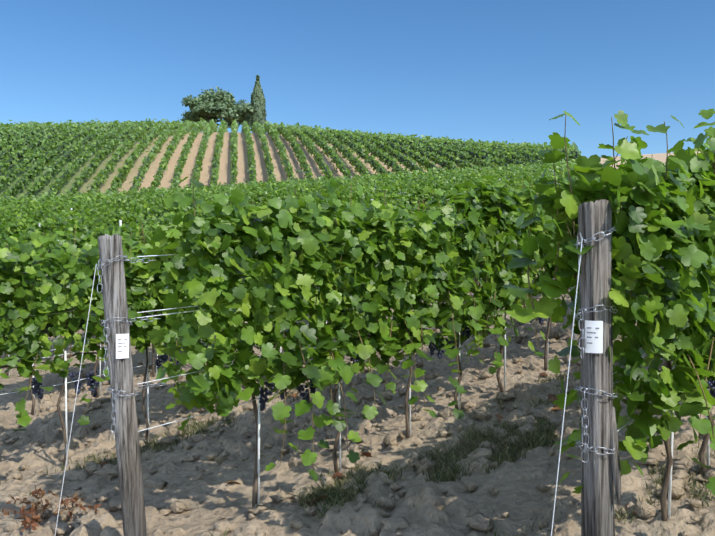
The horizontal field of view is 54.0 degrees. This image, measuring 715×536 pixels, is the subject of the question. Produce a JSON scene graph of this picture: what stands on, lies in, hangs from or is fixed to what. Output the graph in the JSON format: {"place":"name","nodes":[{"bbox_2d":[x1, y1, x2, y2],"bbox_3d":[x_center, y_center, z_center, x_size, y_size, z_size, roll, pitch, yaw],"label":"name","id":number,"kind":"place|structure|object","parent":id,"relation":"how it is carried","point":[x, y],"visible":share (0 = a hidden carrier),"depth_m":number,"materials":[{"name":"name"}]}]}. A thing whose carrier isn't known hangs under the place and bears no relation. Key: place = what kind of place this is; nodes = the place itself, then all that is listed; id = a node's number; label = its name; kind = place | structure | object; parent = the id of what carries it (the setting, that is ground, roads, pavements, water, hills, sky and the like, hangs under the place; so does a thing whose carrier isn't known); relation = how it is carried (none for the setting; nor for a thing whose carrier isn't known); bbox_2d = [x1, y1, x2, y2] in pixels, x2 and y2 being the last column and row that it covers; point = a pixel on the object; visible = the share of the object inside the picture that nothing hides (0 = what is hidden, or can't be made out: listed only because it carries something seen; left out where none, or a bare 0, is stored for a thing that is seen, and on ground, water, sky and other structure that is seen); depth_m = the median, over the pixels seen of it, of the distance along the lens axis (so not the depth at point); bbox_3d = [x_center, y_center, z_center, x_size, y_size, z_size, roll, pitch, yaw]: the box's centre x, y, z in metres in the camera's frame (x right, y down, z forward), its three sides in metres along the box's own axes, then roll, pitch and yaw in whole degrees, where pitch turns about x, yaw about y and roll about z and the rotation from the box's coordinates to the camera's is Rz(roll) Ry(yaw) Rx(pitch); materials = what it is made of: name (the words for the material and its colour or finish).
{"place":"outdoors","nodes":[
{"label":"outdoors","id":0,"kind":"place"},
{"bbox_2d":[0,132,714,535],"bbox_3d":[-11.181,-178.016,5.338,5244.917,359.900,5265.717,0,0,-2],"label":"ground","id":1,"kind":"structure","parent":0,"point":[208,500],"depth_m":5.92,"materials":[{"name":"soil"}]},
{"bbox_2d":[0,491,97,524],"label":"weed stems","id":2,"kind":"object","parent":1,"relation":"on","point":[43,507],"visible":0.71,"depth_m":4.88,"materials":[{"name":"brown plant"}]},
{"bbox_2d":[2,484,100,530],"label":"weed heads","id":3,"kind":"object","parent":1,"relation":"on","point":[34,525],"visible":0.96,"depth_m":4.88,"materials":[{"name":"brown plant"}]},
{"bbox_2d":[98,234,146,535],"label":"end post","id":4,"kind":"object","parent":1,"relation":"on","point":[126,428],"visible":0.92,"depth_m":4.02,"materials":[{"name":"grey wood"}]},
{"bbox_2d":[116,333,128,358],"bbox_3d":[-1.340,0.445,3.998,0.061,0.140,0.043,0,0,-2],"label":"label tag","id":5,"kind":"object","parent":4,"relation":"attached to","point":[124,353],"visible":0.88,"depth_m":3.99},
{"bbox_2d":[181,86,254,127],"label":"broadleaf tree","id":6,"kind":"object","parent":1,"relation":"on","point":[211,103],"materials":[{"name":"green plant"}]},
{"bbox_2d":[249,75,266,130],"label":"cypress","id":7,"kind":"object","parent":1,"relation":"on","point":[259,114],"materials":[{"name":"green plant"}]},
{"bbox_2d":[0,124,578,339],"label":"vines","id":8,"kind":"object","parent":1,"relation":"on","point":[50,325],"visible":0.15,"depth_m":105.67,"materials":[{"name":"green plant"}]},
{"bbox_2d":[39,170,576,362],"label":"trellis posts","id":9,"kind":"object","parent":1,"relation":"on","point":[574,337],"visible":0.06,"depth_m":11.20,"materials":[{"name":"grey wood"}]},
{"bbox_2d":[0,117,667,216],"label":"vine leaves","id":10,"kind":"object","parent":1,"relation":"on","point":[77,201],"visible":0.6,"depth_m":102.22,"materials":[{"name":"green plant"}]},
{"bbox_2d":[0,165,676,290],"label":"vine leaves","id":11,"kind":"object","parent":1,"relation":"on","point":[87,221],"visible":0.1,"depth_m":20.58,"materials":[{"name":"green plant"}]},
{"bbox_2d":[48,329,634,512],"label":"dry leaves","id":12,"kind":"object","parent":1,"relation":"on","point":[368,454],"visible":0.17,"depth_m":5.92,"materials":[{"name":"brown plant"}]},
{"bbox_2d":[0,272,713,520],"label":"vine trunks","id":13,"kind":"object","parent":1,"relation":"on","point":[665,485],"visible":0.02,"depth_m":5.88,"materials":[{"name":"brown wood"}]},
{"bbox_2d":[31,288,714,414],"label":"grape clusters","id":14,"kind":"object","parent":13,"relation":"hanging from","point":[92,382],"visible":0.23,"depth_m":6.09,"materials":[{"name":"purple food"}]},
{"bbox_2d":[0,109,714,499],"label":"vine leaves","id":15,"kind":"object","parent":1,"relation":"on","point":[262,279],"visible":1,"depth_m":4.64,"materials":[{"name":"green plant"}]},
{"bbox_2d":[0,314,714,535],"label":"soil clods","id":16,"kind":"object","parent":1,"relation":"on","point":[474,519],"visible":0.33,"depth_m":5.58,"materials":[{"name":"brown soil"}]},
{"bbox_2d":[8,284,709,518],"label":"vine stakes","id":17,"kind":"object","parent":1,"relation":"on","point":[670,477],"depth_m":5.93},
{"bbox_2d":[8,335,714,535],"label":"grass tufts","id":18,"kind":"object","parent":1,"relation":"on","point":[540,436],"visible":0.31,"depth_m":5.26,"materials":[{"name":"green plant"}]},
{"bbox_2d":[578,199,620,535],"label":"end post","id":19,"kind":"object","parent":1,"relation":"on","point":[600,477],"visible":0.83,"depth_m":3.05,"materials":[{"name":"grey wood"}]},
{"bbox_2d":[0,191,680,535],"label":"trellis wires","id":20,"kind":"object","parent":19,"relation":"attached to","point":[278,354],"depth_m":3.98,"materials":[{"name":"silver metal"}]},
{"bbox_2d":[96,227,624,462],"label":"post chains","id":21,"kind":"object","parent":19,"relation":"attached to","point":[585,449],"visible":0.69,"depth_m":3.08,"materials":[{"name":"grey metal"}]},
{"bbox_2d":[585,320,602,352],"bbox_3d":[1.024,0.298,3.040,0.067,0.140,0.033,0,0,-2],"label":"label tag","id":22,"kind":"object","parent":19,"relation":"attached to","point":[596,346],"visible":1,"depth_m":3.03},
{"bbox_2d":[587,327,598,343],"bbox_3d":[1.019,0.293,3.033,0.045,0.071,0.024,0,0,-2],"label":"label printing","id":23,"kind":"object","parent":22,"relation":"attached to","point":[591,332],"visible":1,"depth_m":3.04,"materials":[{"name":"grey paint"}]},
{"bbox_2d":[0,114,714,462],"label":"vine shoots","id":24,"kind":"object","parent":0,"point":[528,268],"visible":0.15,"depth_m":5.02,"materials":[{"name":"green plant"}]},
{"bbox_2d":[0,0,714,157],"label":"sky","id":25,"kind":"structure","parent":0,"point":[484,70],"materials":[{"name":"blue"}]}
]}

